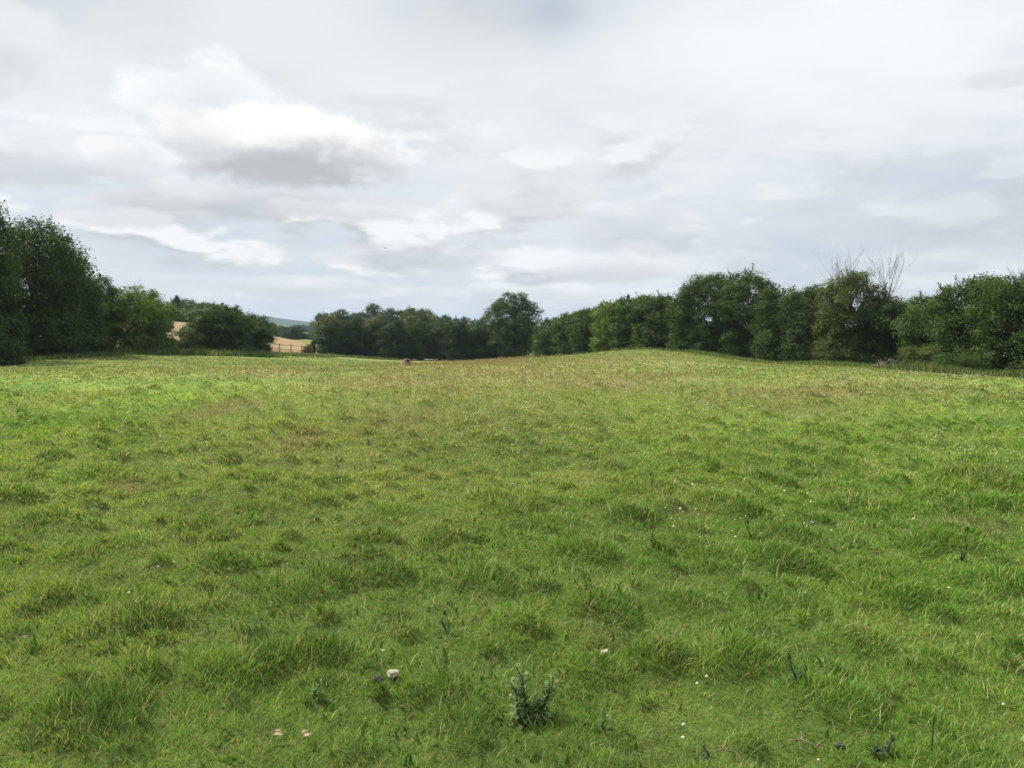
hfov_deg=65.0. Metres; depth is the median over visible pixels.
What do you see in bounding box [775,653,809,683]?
thistle
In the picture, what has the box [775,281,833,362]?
tree
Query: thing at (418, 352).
hedge tree
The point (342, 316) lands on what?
tree
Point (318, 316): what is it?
tree
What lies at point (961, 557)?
thistle
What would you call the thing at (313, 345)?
cypress
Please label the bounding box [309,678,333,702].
thistle
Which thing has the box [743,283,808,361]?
tree
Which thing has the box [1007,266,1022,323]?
dead tree
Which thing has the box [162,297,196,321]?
tree
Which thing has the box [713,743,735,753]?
twig
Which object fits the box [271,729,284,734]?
fallen leaf
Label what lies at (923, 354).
bramble bush
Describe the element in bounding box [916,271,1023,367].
tree
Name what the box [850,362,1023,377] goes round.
undergrowth
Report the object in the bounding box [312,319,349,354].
hedge tree
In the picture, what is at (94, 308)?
tree
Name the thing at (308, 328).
bush
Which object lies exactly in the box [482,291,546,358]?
round tree
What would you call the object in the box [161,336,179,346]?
bush
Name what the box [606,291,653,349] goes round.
hedge tree
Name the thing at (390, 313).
tree
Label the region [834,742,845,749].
dung clod
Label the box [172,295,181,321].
conifer
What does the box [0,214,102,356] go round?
tree
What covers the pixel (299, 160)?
sky
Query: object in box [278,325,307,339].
bush
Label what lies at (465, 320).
tree
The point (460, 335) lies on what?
hedge tree
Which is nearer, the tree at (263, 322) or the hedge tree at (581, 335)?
the hedge tree at (581, 335)
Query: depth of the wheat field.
118.16 m
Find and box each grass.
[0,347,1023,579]
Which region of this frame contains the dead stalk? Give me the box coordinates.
[931,716,934,750]
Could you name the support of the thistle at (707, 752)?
on the ground at (484, 751)
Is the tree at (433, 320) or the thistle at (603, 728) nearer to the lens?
the thistle at (603, 728)
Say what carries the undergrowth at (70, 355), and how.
on the ground at (484, 751)
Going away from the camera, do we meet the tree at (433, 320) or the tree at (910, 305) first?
the tree at (910, 305)
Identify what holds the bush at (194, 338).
on the ground at (484, 751)
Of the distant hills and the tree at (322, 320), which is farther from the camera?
the distant hills
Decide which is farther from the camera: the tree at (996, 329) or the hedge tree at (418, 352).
the hedge tree at (418, 352)
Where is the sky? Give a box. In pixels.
[0,0,1023,326]
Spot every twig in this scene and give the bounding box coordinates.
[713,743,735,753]
[788,731,830,751]
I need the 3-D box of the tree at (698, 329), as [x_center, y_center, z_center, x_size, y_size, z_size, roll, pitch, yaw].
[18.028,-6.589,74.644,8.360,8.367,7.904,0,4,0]
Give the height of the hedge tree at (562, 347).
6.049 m
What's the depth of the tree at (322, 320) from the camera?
151.00 m
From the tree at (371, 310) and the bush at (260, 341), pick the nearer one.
the bush at (260, 341)
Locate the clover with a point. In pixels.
(444, 668)
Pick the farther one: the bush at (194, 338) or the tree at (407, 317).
the tree at (407, 317)
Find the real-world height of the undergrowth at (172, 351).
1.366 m
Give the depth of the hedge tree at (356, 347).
113.02 m
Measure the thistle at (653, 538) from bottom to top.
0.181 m
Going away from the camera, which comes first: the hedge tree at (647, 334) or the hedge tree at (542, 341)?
the hedge tree at (647, 334)
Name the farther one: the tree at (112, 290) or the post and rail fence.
the post and rail fence
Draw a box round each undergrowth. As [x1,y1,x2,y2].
[23,351,149,360]
[107,345,287,357]
[271,350,402,360]
[512,347,671,358]
[668,348,879,366]
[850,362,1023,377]
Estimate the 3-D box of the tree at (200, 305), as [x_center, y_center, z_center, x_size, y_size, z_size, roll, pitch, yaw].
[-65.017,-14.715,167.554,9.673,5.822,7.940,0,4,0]
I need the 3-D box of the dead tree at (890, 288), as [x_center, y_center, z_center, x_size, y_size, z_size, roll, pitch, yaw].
[27.693,-5.737,60.233,3.542,9.523,4.842,-2,4,-27]
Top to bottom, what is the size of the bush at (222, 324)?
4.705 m
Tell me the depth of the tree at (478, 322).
198.69 m
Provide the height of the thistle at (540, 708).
0.268 m
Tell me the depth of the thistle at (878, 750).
2.98 m
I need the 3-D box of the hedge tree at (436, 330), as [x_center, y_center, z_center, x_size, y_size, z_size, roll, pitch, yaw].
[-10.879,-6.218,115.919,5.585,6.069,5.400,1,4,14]
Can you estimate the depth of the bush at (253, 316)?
75.78 m
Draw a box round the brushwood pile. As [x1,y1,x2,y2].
[869,356,899,368]
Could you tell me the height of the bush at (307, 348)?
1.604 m
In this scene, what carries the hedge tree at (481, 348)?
on the ground at (484, 751)
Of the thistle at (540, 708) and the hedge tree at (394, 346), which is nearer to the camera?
the thistle at (540, 708)
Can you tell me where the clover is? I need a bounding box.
[0,363,1023,767]
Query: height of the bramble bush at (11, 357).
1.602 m
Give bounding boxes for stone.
[372,674,384,683]
[387,669,398,678]
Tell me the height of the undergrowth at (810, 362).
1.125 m
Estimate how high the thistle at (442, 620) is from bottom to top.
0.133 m
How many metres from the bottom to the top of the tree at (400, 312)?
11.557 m
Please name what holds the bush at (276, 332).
on the ground at (484, 751)
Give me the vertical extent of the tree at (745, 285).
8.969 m
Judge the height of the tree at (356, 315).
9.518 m
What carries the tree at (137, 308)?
on the ground at (484, 751)
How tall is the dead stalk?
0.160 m
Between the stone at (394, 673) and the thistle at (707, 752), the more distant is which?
the stone at (394, 673)
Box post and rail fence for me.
[272,343,312,352]
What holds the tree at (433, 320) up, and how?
on the ground at (484, 751)
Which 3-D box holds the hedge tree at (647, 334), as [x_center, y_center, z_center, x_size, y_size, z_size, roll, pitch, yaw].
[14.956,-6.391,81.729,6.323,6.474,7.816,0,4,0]
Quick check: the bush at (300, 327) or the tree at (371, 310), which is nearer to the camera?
the tree at (371, 310)
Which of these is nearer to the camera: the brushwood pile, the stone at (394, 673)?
the stone at (394, 673)
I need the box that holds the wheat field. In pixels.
[111,321,307,352]
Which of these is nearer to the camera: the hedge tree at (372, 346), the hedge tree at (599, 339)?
the hedge tree at (599, 339)
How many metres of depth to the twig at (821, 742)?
3.05 m
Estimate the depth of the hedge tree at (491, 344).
114.41 m
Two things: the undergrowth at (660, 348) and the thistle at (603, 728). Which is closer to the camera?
the thistle at (603, 728)
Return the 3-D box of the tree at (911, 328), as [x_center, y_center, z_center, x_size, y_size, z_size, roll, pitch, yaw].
[29.174,-3.585,55.953,5.368,5.909,5.006,3,5,41]
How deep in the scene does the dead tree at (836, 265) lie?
61.87 m
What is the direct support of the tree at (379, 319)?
on the ground at (484, 751)
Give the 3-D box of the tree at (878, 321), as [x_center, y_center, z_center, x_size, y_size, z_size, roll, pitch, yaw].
[27.739,-3.912,60.040,5.312,5.962,4.608,0,4,0]
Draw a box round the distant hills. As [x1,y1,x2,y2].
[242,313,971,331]
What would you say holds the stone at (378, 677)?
on the ground at (484, 751)
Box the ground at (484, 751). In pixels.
[0,335,1023,767]
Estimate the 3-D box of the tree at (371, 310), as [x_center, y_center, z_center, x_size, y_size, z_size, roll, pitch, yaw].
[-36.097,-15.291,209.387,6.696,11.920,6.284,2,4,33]
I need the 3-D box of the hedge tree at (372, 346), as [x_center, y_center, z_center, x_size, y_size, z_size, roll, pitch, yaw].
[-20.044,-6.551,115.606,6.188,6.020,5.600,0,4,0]
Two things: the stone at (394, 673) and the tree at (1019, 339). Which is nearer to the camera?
the stone at (394, 673)
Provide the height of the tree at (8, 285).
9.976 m
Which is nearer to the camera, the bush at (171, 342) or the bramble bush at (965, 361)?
the bramble bush at (965, 361)
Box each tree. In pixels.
[0,200,39,359]
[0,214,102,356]
[39,245,110,353]
[82,273,123,351]
[97,284,185,352]
[140,299,180,331]
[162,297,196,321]
[180,301,210,322]
[254,314,278,343]
[308,311,326,341]
[310,313,339,345]
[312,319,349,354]
[326,308,355,343]
[333,318,371,355]
[349,310,369,334]
[356,318,386,357]
[360,313,392,333]
[364,303,382,318]
[375,317,411,358]
[377,307,400,329]
[393,307,435,342]
[395,306,414,324]
[403,319,434,359]
[418,309,434,317]
[419,321,450,359]
[426,313,439,344]
[432,314,455,344]
[439,319,477,360]
[453,316,469,343]
[464,321,494,359]
[466,316,490,343]
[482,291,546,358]
[485,326,503,358]
[528,316,566,355]
[547,310,588,355]
[564,305,603,353]
[587,298,619,351]
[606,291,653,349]
[628,289,673,348]
[655,297,696,349]
[662,272,744,352]
[707,263,782,358]
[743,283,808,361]
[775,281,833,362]
[806,266,893,363]
[811,249,863,312]
[850,291,921,364]
[857,245,916,343]
[881,298,927,363]
[888,291,963,363]
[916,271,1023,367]
[955,270,1023,371]
[1000,301,1023,369]
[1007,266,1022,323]
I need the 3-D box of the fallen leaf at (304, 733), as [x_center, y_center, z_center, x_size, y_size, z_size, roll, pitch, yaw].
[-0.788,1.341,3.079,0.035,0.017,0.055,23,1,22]
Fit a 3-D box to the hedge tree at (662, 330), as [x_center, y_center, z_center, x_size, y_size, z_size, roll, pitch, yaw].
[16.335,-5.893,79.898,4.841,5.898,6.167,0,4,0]
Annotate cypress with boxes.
[311,340,316,353]
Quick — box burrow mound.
[399,358,415,365]
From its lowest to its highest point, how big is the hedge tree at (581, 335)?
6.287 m
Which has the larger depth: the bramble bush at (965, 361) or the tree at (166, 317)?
the tree at (166, 317)
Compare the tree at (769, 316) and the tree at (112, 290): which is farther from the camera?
the tree at (769, 316)
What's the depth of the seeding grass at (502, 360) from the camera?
20.01 m
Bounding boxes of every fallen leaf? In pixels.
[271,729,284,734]
[301,730,310,737]
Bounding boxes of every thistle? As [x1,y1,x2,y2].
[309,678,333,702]
[438,610,449,631]
[505,663,558,731]
[593,714,609,731]
[650,525,657,548]
[693,744,714,765]
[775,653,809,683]
[867,732,900,759]
[949,526,969,561]
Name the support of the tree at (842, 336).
on the ground at (484, 751)
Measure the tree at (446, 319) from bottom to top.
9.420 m
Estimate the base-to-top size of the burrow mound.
0.568 m
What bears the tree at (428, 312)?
on the ground at (484, 751)
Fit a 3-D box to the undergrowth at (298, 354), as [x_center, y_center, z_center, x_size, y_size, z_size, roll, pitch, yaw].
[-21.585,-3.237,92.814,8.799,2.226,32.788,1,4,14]
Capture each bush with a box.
[0,339,33,364]
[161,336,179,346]
[171,321,209,350]
[177,301,258,350]
[236,311,259,334]
[245,325,275,352]
[269,325,285,336]
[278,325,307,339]
[288,325,308,331]
[302,325,313,332]
[302,344,313,353]
[896,343,952,365]
[929,350,992,369]

